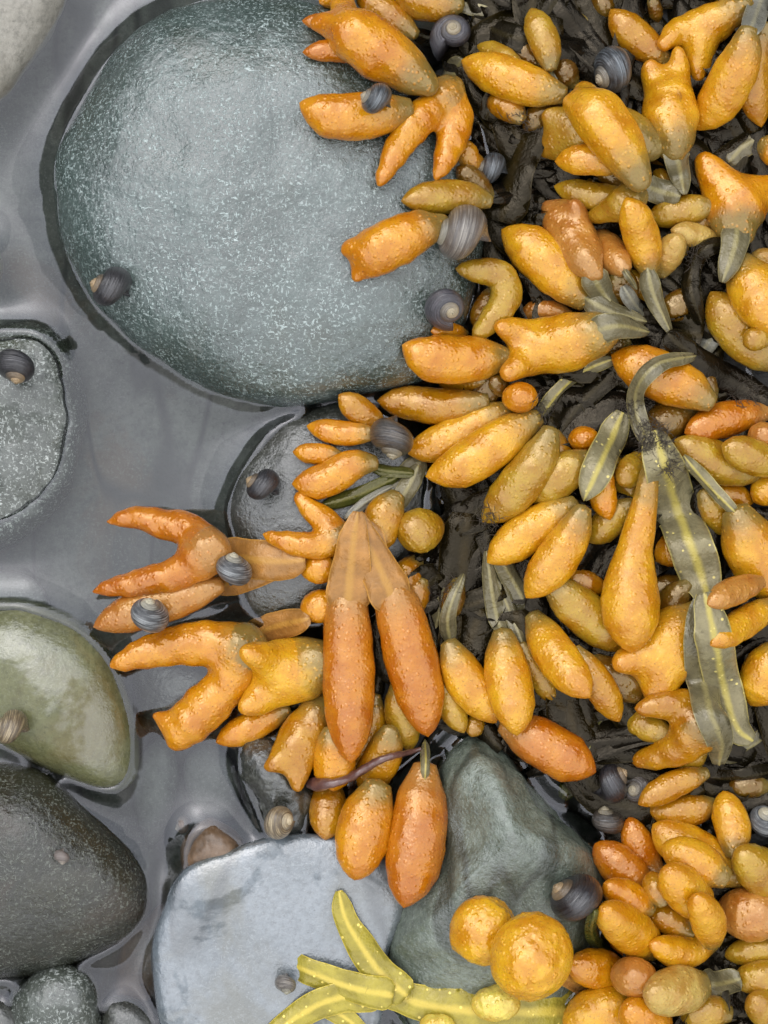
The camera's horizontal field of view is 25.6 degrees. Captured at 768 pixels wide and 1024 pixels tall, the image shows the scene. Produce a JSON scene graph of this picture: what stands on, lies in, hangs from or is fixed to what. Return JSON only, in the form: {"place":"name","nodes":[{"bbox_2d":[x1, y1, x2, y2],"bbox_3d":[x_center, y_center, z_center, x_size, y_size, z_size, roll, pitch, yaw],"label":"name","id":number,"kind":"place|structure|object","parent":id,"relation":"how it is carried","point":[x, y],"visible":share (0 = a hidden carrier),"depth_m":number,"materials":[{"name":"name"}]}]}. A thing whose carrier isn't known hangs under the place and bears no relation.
{"place":"outdoors","nodes":[
{"label":"outdoors","id":0,"kind":"place"},
{"bbox_2d":[0,0,610,1023],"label":"seabed","id":1,"kind":"structure","parent":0,"point":[158,436],"depth_m":0.57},
{"bbox_2d":[0,571,48,604],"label":"stone","id":2,"kind":"object","parent":1,"relation":"on","point":[18,585],"visible":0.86,"depth_m":0.55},
{"bbox_2d":[0,0,66,100],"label":"stone","id":3,"kind":"object","parent":1,"relation":"on","point":[27,28],"visible":1,"depth_m":0.54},
{"bbox_2d":[0,320,88,550],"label":"stone","id":4,"kind":"object","parent":1,"relation":"on","point":[44,410],"visible":1,"depth_m":0.55,"materials":[{"name":"stone"}]},
{"bbox_2d":[8,964,100,1023],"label":"stone","id":5,"kind":"object","parent":1,"relation":"on","point":[66,994],"visible":1,"depth_m":0.54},
{"bbox_2d":[0,598,139,792],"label":"stone","id":6,"kind":"object","parent":1,"relation":"on","point":[63,687],"visible":0.98,"depth_m":0.54,"materials":[{"name":"stone"}]},
{"bbox_2d":[0,761,149,980],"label":"stone","id":7,"kind":"object","parent":1,"relation":"on","point":[89,899],"visible":1,"depth_m":0.53,"materials":[{"name":"stone"}]},
{"bbox_2d":[100,995,158,1023],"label":"stone","id":8,"kind":"object","parent":1,"relation":"on","point":[120,1009],"visible":1,"depth_m":0.54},
{"bbox_2d":[115,904,163,1001],"bbox_3d":[-0.079,0.146,0.561,0.016,0.015,0.035,12,90,0],"label":"stone","id":9,"kind":"object","parent":1,"relation":"on","point":[133,977],"visible":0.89,"depth_m":0.56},
{"bbox_2d":[132,738,178,847],"bbox_3d":[-0.076,0.093,0.562,0.016,0.017,0.038,0,90,0],"label":"stone","id":10,"kind":"object","parent":1,"relation":"on","point":[155,786],"visible":0.98,"depth_m":0.56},
{"bbox_2d":[130,665,239,744],"bbox_3d":[-0.066,0.061,0.561,0.036,0.016,0.032,0,90,0],"label":"stone","id":11,"kind":"object","parent":1,"relation":"on","point":[157,689],"visible":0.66,"depth_m":0.55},
{"bbox_2d":[183,744,240,820],"bbox_3d":[-0.057,0.090,0.565,0.019,0.015,0.026,0,90,0],"label":"stone","id":12,"kind":"object","parent":1,"relation":"on","point":[211,781],"visible":1,"depth_m":0.56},
{"bbox_2d":[180,817,245,868],"bbox_3d":[-0.056,0.111,0.552,0.022,0.025,0.024,0,90,0],"label":"stone","id":13,"kind":"object","parent":1,"relation":"on","point":[210,837],"visible":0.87,"depth_m":0.54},
{"bbox_2d":[53,0,483,407],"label":"boulder","id":14,"kind":"object","parent":1,"relation":"on","point":[219,199],"visible":0.88,"depth_m":0.52,"materials":[{"name":"grey stone"}]},
{"bbox_2d":[90,266,131,305],"bbox_3d":[-0.085,-0.070,0.528,0.013,0.016,0.013,0,90,0],"label":"periwinkle snail","id":15,"kind":"object","parent":14,"relation":"on","point":[110,286],"visible":1,"depth_m":0.52},
{"bbox_2d":[299,92,419,140],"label":"seaweed frond","id":16,"kind":"object","parent":14,"relation":"on","point":[342,116],"visible":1,"depth_m":0.51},
{"bbox_2d":[302,0,439,96],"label":"seaweed frond","id":17,"kind":"object","parent":14,"relation":"on","point":[370,45],"visible":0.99,"depth_m":0.51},
{"bbox_2d":[341,209,448,281],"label":"seaweed frond","id":18,"kind":"object","parent":14,"relation":"on","point":[387,245],"visible":0.99,"depth_m":0.51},
{"bbox_2d":[424,288,463,330],"bbox_3d":[0.019,-0.063,0.525,0.012,0.015,0.013,0,90,0],"label":"periwinkle snail","id":19,"kind":"object","parent":14,"relation":"on","point":[444,309],"visible":1,"depth_m":0.52},
{"bbox_2d":[437,204,490,259],"bbox_3d":[0.024,-0.086,0.522,0.018,0.021,0.015,-36,90,0],"label":"periwinkle snail","id":20,"kind":"object","parent":14,"relation":"on","point":[463,231],"visible":1,"depth_m":0.51},
{"bbox_2d":[236,733,312,835],"bbox_3d":[-0.035,0.090,0.550,0.022,0.028,0.040,-21,90,0],"label":"stone","id":21,"kind":"object","parent":1,"relation":"on","point":[266,792],"visible":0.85,"depth_m":0.54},
{"bbox_2d":[264,693,326,791],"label":"seaweed frond","id":22,"kind":"object","parent":21,"relation":"on","point":[290,758],"visible":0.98,"depth_m":0.54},
{"bbox_2d":[313,726,355,791],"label":"seaweed frond","id":23,"kind":"object","parent":22,"relation":"on","point":[330,762],"visible":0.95,"depth_m":0.53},
{"bbox_2d":[151,833,402,1023],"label":"flat stone","id":24,"kind":"object","parent":1,"relation":"on","point":[238,930],"visible":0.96,"depth_m":0.54,"materials":[{"name":"stone"}]},
{"bbox_2d":[335,757,402,879],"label":"seaweed frond","id":25,"kind":"object","parent":24,"relation":"on","point":[363,829],"visible":1,"depth_m":0.53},
{"bbox_2d":[224,402,428,627],"bbox_3d":[-0.019,0.001,0.552,0.067,0.030,0.075,0,90,0],"label":"stone","id":26,"kind":"object","parent":1,"relation":"on","point":[246,516],"visible":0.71,"depth_m":0.54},
{"bbox_2d":[263,491,344,558],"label":"seaweed frond","id":27,"kind":"object","parent":26,"relation":"on","point":[319,540],"visible":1,"depth_m":0.53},
{"bbox_2d":[292,392,413,499],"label":"seaweed frond","id":28,"kind":"object","parent":26,"relation":"on","point":[333,471],"visible":1,"depth_m":0.53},
{"bbox_2d":[369,415,413,459],"bbox_3d":[0.002,-0.023,0.531,0.012,0.017,0.014,-37,90,0],"label":"periwinkle snail","id":29,"kind":"object","parent":28,"relation":"on","point":[391,438],"visible":1,"depth_m":0.53},
{"bbox_2d":[321,464,422,519],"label":"seaweed frond","id":30,"kind":"object","parent":26,"relation":"on","point":[360,498],"visible":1,"depth_m":0.54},
{"bbox_2d":[364,456,426,547],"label":"seaweed frond","id":31,"kind":"object","parent":26,"relation":"on","point":[384,511],"visible":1,"depth_m":0.53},
{"bbox_2d":[388,735,605,1023],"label":"pointed rock","id":32,"kind":"object","parent":1,"relation":"on","point":[516,843],"visible":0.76,"depth_m":0.53,"materials":[{"name":"grey stone"}]},
{"bbox_2d":[385,739,447,907],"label":"seaweed frond","id":33,"kind":"object","parent":32,"relation":"on","point":[415,853],"visible":1,"depth_m":0.53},
{"bbox_2d":[269,890,576,1023],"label":"seaweed frond","id":34,"kind":"object","parent":32,"relation":"on","point":[381,980],"visible":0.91,"depth_m":0.54,"materials":[{"name":"plant"}]},
{"bbox_2d":[449,895,588,1001],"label":"seaweed frond","id":35,"kind":"object","parent":32,"relation":"on","point":[526,956],"visible":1,"depth_m":0.50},
{"bbox_2d":[550,873,602,921],"bbox_3d":[0.059,0.119,0.523,0.016,0.020,0.014,0,90,0],"label":"periwinkle snail","id":36,"kind":"object","parent":32,"relation":"on","point":[576,897],"visible":1,"depth_m":0.52},
{"bbox_2d":[343,9,767,957],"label":"bedrock","id":37,"kind":"structure","parent":1,"relation":"on","point":[547,785],"depth_m":0.55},
{"bbox_2d":[372,0,767,1023],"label":"dark weed tangle","id":38,"kind":"object","parent":37,"relation":"on","point":[598,396],"visible":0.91,"depth_m":0.54,"materials":[{"name":"plant"}]},
{"bbox_2d":[356,724,402,785],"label":"seaweed frond","id":39,"kind":"object","parent":38,"relation":"on","point":[385,739],"visible":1,"depth_m":0.54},
{"bbox_2d":[322,511,444,763],"bbox_3d":[0.000,0.039,0.532,0.039,0.017,0.079,0,90,0],"label":"seaweed frond","id":40,"kind":"object","parent":38,"relation":"on","point":[365,570],"visible":1,"depth_m":0.53,"materials":[{"name":"plant"}]},
{"bbox_2d":[356,0,430,47],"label":"seaweed frond","id":41,"kind":"object","parent":38,"relation":"on","point":[395,14],"visible":0.74,"depth_m":0.54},
{"bbox_2d":[397,508,444,552],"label":"seaweed frond","id":42,"kind":"object","parent":38,"relation":"on","point":[420,530],"visible":1,"depth_m":0.53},
{"bbox_2d":[375,56,473,186],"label":"seaweed frond","id":43,"kind":"object","parent":38,"relation":"on","point":[445,113],"visible":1,"depth_m":0.52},
{"bbox_2d":[377,385,489,424],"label":"seaweed frond","id":44,"kind":"object","parent":38,"relation":"on","point":[428,405],"visible":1,"depth_m":0.54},
{"bbox_2d":[395,0,487,22],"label":"seaweed frond","id":45,"kind":"object","parent":38,"relation":"on","point":[433,11],"visible":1,"depth_m":0.54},
{"bbox_2d":[430,14,470,60],"bbox_3d":[0.021,-0.153,0.542,0.014,0.014,0.011,-25,90,0],"label":"periwinkle snail","id":46,"kind":"object","parent":38,"relation":"on","point":[448,31],"visible":1,"depth_m":0.54},
{"bbox_2d":[402,334,509,401],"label":"seaweed frond","id":47,"kind":"object","parent":38,"relation":"on","point":[450,359],"visible":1,"depth_m":0.53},
{"bbox_2d":[427,499,507,604],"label":"seaweed frond","id":48,"kind":"object","parent":38,"relation":"on","point":[484,538],"visible":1,"depth_m":0.54,"materials":[{"name":"brown"}]},
{"bbox_2d":[401,164,537,213],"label":"seaweed frond","id":49,"kind":"object","parent":38,"relation":"on","point":[470,185],"visible":1,"depth_m":0.52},
{"bbox_2d":[455,257,522,337],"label":"seaweed frond","id":50,"kind":"object","parent":38,"relation":"on","point":[500,279],"visible":1,"depth_m":0.53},
{"bbox_2d":[408,356,612,487],"bbox_3d":[0.043,-0.027,0.536,0.073,0.020,0.025,-21,90,0],"label":"seaweed frond","id":51,"kind":"object","parent":38,"relation":"on","point":[474,447],"visible":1,"depth_m":0.53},
{"bbox_2d":[429,551,592,735],"bbox_3d":[0.033,0.046,0.532,0.048,0.022,0.056,-36,90,0],"label":"seaweed frond","id":52,"kind":"object","parent":38,"relation":"on","point":[546,660],"visible":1,"depth_m":0.53,"materials":[{"name":"plant"}]},
{"bbox_2d":[471,106,559,194],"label":"seaweed frond","id":53,"kind":"object","parent":38,"relation":"on","point":[485,138],"visible":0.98,"depth_m":0.54,"materials":[{"name":"brown"}]},
{"bbox_2d":[461,51,572,130],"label":"seaweed frond","id":54,"kind":"object","parent":38,"relation":"on","point":[537,91],"visible":0.93,"depth_m":0.53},
{"bbox_2d":[481,394,570,522],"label":"seaweed frond","id":55,"kind":"object","parent":38,"relation":"on","point":[517,486],"visible":1,"depth_m":0.53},
{"bbox_2d":[502,382,561,421],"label":"seaweed frond","id":56,"kind":"object","parent":38,"relation":"on","point":[520,397],"visible":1,"depth_m":0.53,"materials":[{"name":"brown"}]},
{"bbox_2d":[467,0,607,67],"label":"seaweed frond","id":57,"kind":"object","parent":38,"relation":"on","point":[576,24],"visible":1,"depth_m":0.54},
{"bbox_2d":[517,8,561,78],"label":"seaweed frond","id":58,"kind":"object","parent":38,"relation":"on","point":[541,49],"visible":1,"depth_m":0.53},
{"bbox_2d":[498,715,595,781],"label":"seaweed frond","id":59,"kind":"object","parent":38,"relation":"on","point":[553,750],"visible":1,"depth_m":0.53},
{"bbox_2d":[487,410,628,598],"bbox_3d":[0.058,-0.004,0.532,0.028,0.016,0.067,31,90,0],"label":"seaweed frond","id":60,"kind":"object","parent":38,"relation":"on","point":[551,529],"visible":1,"depth_m":0.53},
{"bbox_2d":[494,311,649,381],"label":"seaweed frond","id":61,"kind":"object","parent":38,"relation":"on","point":[566,342],"visible":1,"depth_m":0.53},
{"bbox_2d":[501,199,646,324],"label":"seaweed frond","id":62,"kind":"object","parent":38,"relation":"on","point":[557,256],"visible":1,"depth_m":0.53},
{"bbox_2d":[546,569,620,651],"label":"seaweed frond","id":63,"kind":"object","parent":38,"relation":"on","point":[574,601],"visible":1,"depth_m":0.53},
{"bbox_2d":[555,143,611,181],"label":"seaweed frond","id":64,"kind":"object","parent":38,"relation":"on","point":[580,159],"visible":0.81,"depth_m":0.52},
{"bbox_2d":[554,175,621,209],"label":"seaweed frond","id":65,"kind":"object","parent":38,"relation":"on","point":[589,195],"visible":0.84,"depth_m":0.53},
{"bbox_2d":[562,986,627,1023],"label":"seaweed frond","id":66,"kind":"object","parent":38,"relation":"on","point":[595,1006],"visible":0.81,"depth_m":0.53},
{"bbox_2d":[569,948,620,989],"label":"seaweed frond","id":67,"kind":"object","parent":38,"relation":"on","point":[591,968],"visible":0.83,"depth_m":0.53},
{"bbox_2d":[576,645,623,721],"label":"seaweed frond","id":68,"kind":"object","parent":38,"relation":"on","point":[606,699],"visible":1,"depth_m":0.53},
{"bbox_2d":[541,106,664,165],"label":"seaweed frond","id":69,"kind":"object","parent":38,"relation":"on","point":[559,135],"visible":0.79,"depth_m":0.53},
{"bbox_2d":[594,45,631,92],"bbox_3d":[0.073,-0.140,0.535,0.012,0.018,0.015,0,90,0],"label":"periwinkle snail","id":70,"kind":"object","parent":38,"relation":"on","point":[612,69],"visible":1,"depth_m":0.53},
{"bbox_2d":[596,229,636,289],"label":"seaweed frond","id":71,"kind":"object","parent":38,"relation":"on","point":[617,261],"visible":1,"depth_m":0.53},
{"bbox_2d":[588,183,648,223],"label":"seaweed frond","id":72,"kind":"object","parent":38,"relation":"on","point":[607,208],"visible":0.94,"depth_m":0.53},
{"bbox_2d":[592,840,649,884],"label":"seaweed frond","id":73,"kind":"object","parent":38,"relation":"on","point":[612,858],"visible":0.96,"depth_m":0.54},
{"bbox_2d":[596,899,660,961],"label":"seaweed frond","id":74,"kind":"object","parent":38,"relation":"on","point":[626,928],"visible":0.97,"depth_m":0.52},
{"bbox_2d":[602,877,656,916],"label":"seaweed frond","id":75,"kind":"object","parent":38,"relation":"on","point":[629,891],"visible":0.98,"depth_m":0.53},
{"bbox_2d":[562,46,699,204],"bbox_3d":[0.083,-0.118,0.528,0.045,0.034,0.046,-22,90,0],"label":"seaweed frond","id":76,"kind":"object","parent":38,"relation":"on","point":[604,124],"visible":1,"depth_m":0.53,"materials":[{"name":"plant"}]},
{"bbox_2d":[610,956,655,996],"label":"seaweed frond","id":77,"kind":"object","parent":38,"relation":"on","point":[630,976],"visible":1,"depth_m":0.53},
{"bbox_2d":[608,8,670,63],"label":"seaweed frond","id":78,"kind":"object","parent":38,"relation":"on","point":[637,36],"visible":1,"depth_m":0.54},
{"bbox_2d":[621,817,662,872],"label":"seaweed frond","id":79,"kind":"object","parent":38,"relation":"on","point":[636,836],"visible":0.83,"depth_m":0.54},
{"bbox_2d":[619,197,671,332],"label":"seaweed frond","id":80,"kind":"object","parent":38,"relation":"on","point":[640,233],"visible":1,"depth_m":0.53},
{"bbox_2d":[612,600,691,697],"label":"seaweed frond","id":81,"kind":"object","parent":38,"relation":"on","point":[654,663],"visible":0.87,"depth_m":0.53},
{"bbox_2d":[627,688,712,769],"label":"seaweed frond","id":82,"kind":"object","parent":38,"relation":"on","point":[678,741],"visible":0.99,"depth_m":0.53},
{"bbox_2d":[611,345,730,411],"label":"seaweed frond","id":83,"kind":"object","parent":38,"relation":"on","point":[688,386],"visible":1,"depth_m":0.53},
{"bbox_2d":[600,352,761,765],"bbox_3d":[0.090,0.018,0.531,0.050,0.031,0.132,-14,90,0],"label":"seaweed frond","id":84,"kind":"object","parent":38,"relation":"on","point":[630,603],"visible":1,"depth_m":0.53,"materials":[{"name":"brown"}]},
{"bbox_2d":[651,194,710,255],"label":"seaweed frond","id":85,"kind":"object","parent":38,"relation":"on","point":[695,208],"visible":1,"depth_m":0.53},
{"bbox_2d":[650,795,714,825],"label":"seaweed frond","id":86,"kind":"object","parent":38,"relation":"on","point":[695,810],"visible":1,"depth_m":0.54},
{"bbox_2d":[657,862,713,918],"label":"seaweed frond","id":87,"kind":"object","parent":38,"relation":"on","point":[679,884],"visible":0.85,"depth_m":0.52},
{"bbox_2d":[647,392,728,439],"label":"seaweed frond","id":88,"kind":"object","parent":38,"relation":"on","point":[678,418],"visible":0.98,"depth_m":0.54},
{"bbox_2d":[642,964,741,1016],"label":"seaweed frond","id":89,"kind":"object","parent":38,"relation":"on","point":[675,990],"visible":1,"depth_m":0.52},
{"bbox_2d":[649,933,737,967],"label":"seaweed frond","id":90,"kind":"object","parent":38,"relation":"on","point":[667,950],"visible":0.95,"depth_m":0.53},
{"bbox_2d":[651,819,741,888],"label":"seaweed frond","id":91,"kind":"object","parent":38,"relation":"on","point":[699,850],"visible":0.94,"depth_m":0.53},
{"bbox_2d":[638,764,767,807],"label":"seaweed frond","id":92,"kind":"object","parent":38,"relation":"on","point":[668,787],"visible":1,"depth_m":0.53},
{"bbox_2d":[642,324,767,407],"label":"seaweed frond","id":93,"kind":"object","parent":38,"relation":"on","point":[735,383],"visible":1,"depth_m":0.54,"materials":[{"name":"brown"}]},
{"bbox_2d":[687,892,726,970],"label":"seaweed frond","id":94,"kind":"object","parent":38,"relation":"on","point":[707,917],"visible":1,"depth_m":0.52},
{"bbox_2d":[657,0,767,130],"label":"seaweed frond","id":95,"kind":"object","parent":38,"relation":"on","point":[699,34],"visible":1,"depth_m":0.53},
{"bbox_2d":[674,435,761,486],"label":"seaweed frond","id":96,"kind":"object","parent":38,"relation":"on","point":[706,453],"visible":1,"depth_m":0.53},
{"bbox_2d":[681,237,767,333],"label":"seaweed frond","id":97,"kind":"object","parent":38,"relation":"on","point":[747,287],"visible":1,"depth_m":0.53,"materials":[{"name":"brown"}]},
{"bbox_2d":[682,454,767,598],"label":"seaweed frond","id":98,"kind":"object","parent":38,"relation":"on","point":[744,538],"visible":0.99,"depth_m":0.53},
{"bbox_2d":[696,485,753,534],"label":"seaweed frond","id":99,"kind":"object","parent":38,"relation":"on","point":[711,510],"visible":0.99,"depth_m":0.54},
{"bbox_2d":[684,400,767,438],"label":"seaweed frond","id":100,"kind":"object","parent":38,"relation":"on","point":[724,419],"visible":1,"depth_m":0.53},
{"bbox_2d":[694,151,767,282],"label":"seaweed frond","id":101,"kind":"object","parent":38,"relation":"on","point":[735,218],"visible":1,"depth_m":0.53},
{"bbox_2d":[711,791,750,857],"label":"seaweed frond","id":102,"kind":"object","parent":38,"relation":"on","point":[731,822],"visible":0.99,"depth_m":0.53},
{"bbox_2d":[704,291,767,371],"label":"seaweed frond","id":103,"kind":"object","parent":38,"relation":"on","point":[737,339],"visible":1,"depth_m":0.54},
{"bbox_2d":[707,574,765,609],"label":"seaweed frond","id":104,"kind":"object","parent":38,"relation":"on","point":[729,592],"visible":1,"depth_m":0.52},
{"bbox_2d":[710,597,767,648],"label":"seaweed frond","id":105,"kind":"object","parent":38,"relation":"on","point":[747,621],"visible":1,"depth_m":0.52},
{"bbox_2d":[718,887,767,942],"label":"seaweed frond","id":106,"kind":"object","parent":38,"relation":"on","point":[745,911],"visible":0.92,"depth_m":0.53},
{"bbox_2d":[721,435,767,477],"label":"seaweed frond","id":107,"kind":"object","parent":38,"relation":"on","point":[748,455],"visible":1,"depth_m":0.53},
{"bbox_2d":[731,843,767,896],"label":"seaweed frond","id":108,"kind":"object","parent":38,"relation":"on","point":[749,862],"visible":1,"depth_m":0.53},
{"bbox_2d":[739,642,767,706],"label":"seaweed frond","id":109,"kind":"object","parent":38,"relation":"on","point":[753,673],"visible":1,"depth_m":0.53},
{"bbox_2d":[742,21,767,126],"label":"seaweed frond","id":110,"kind":"object","parent":38,"relation":"on","point":[755,108],"visible":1,"depth_m":0.53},
{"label":"water","id":111,"kind":"structure","parent":0,"visible":0},
{"bbox_2d":[93,575,272,632],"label":"seaweed frond","id":112,"kind":"object","parent":111,"relation":"on","point":[114,616],"visible":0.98,"depth_m":0.54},
{"bbox_2d":[130,598,168,632],"bbox_3d":[-0.073,0.032,0.529,0.012,0.015,0.011,0,90,0],"label":"periwinkle snail","id":113,"kind":"object","parent":112,"relation":"on","point":[150,615],"visible":1,"depth_m":0.52},
{"bbox_2d":[92,506,305,597],"bbox_3d":[-0.059,0.013,0.537,0.069,0.020,0.029,0,90,0],"label":"seaweed frond","id":114,"kind":"object","parent":111,"relation":"on","point":[203,546],"visible":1,"depth_m":0.53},
{"bbox_2d":[110,609,310,750],"bbox_3d":[-0.052,0.045,0.540,0.062,0.018,0.039,-35,90,0],"label":"seaweed frond","id":115,"kind":"object","parent":111,"relation":"on","point":[201,710],"visible":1,"depth_m":0.54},
{"bbox_2d":[216,703,300,746],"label":"seaweed frond","id":116,"kind":"object","parent":111,"relation":"on","point":[241,730],"visible":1,"depth_m":0.54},
{"bbox_2d":[238,636,322,715],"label":"seaweed frond","id":117,"kind":"object","parent":111,"relation":"on","point":[287,671],"visible":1,"depth_m":0.53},
{"bbox_2d":[309,788,345,839],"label":"seaweed frond","id":118,"kind":"object","parent":111,"relation":"on","point":[325,807],"visible":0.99,"depth_m":0.54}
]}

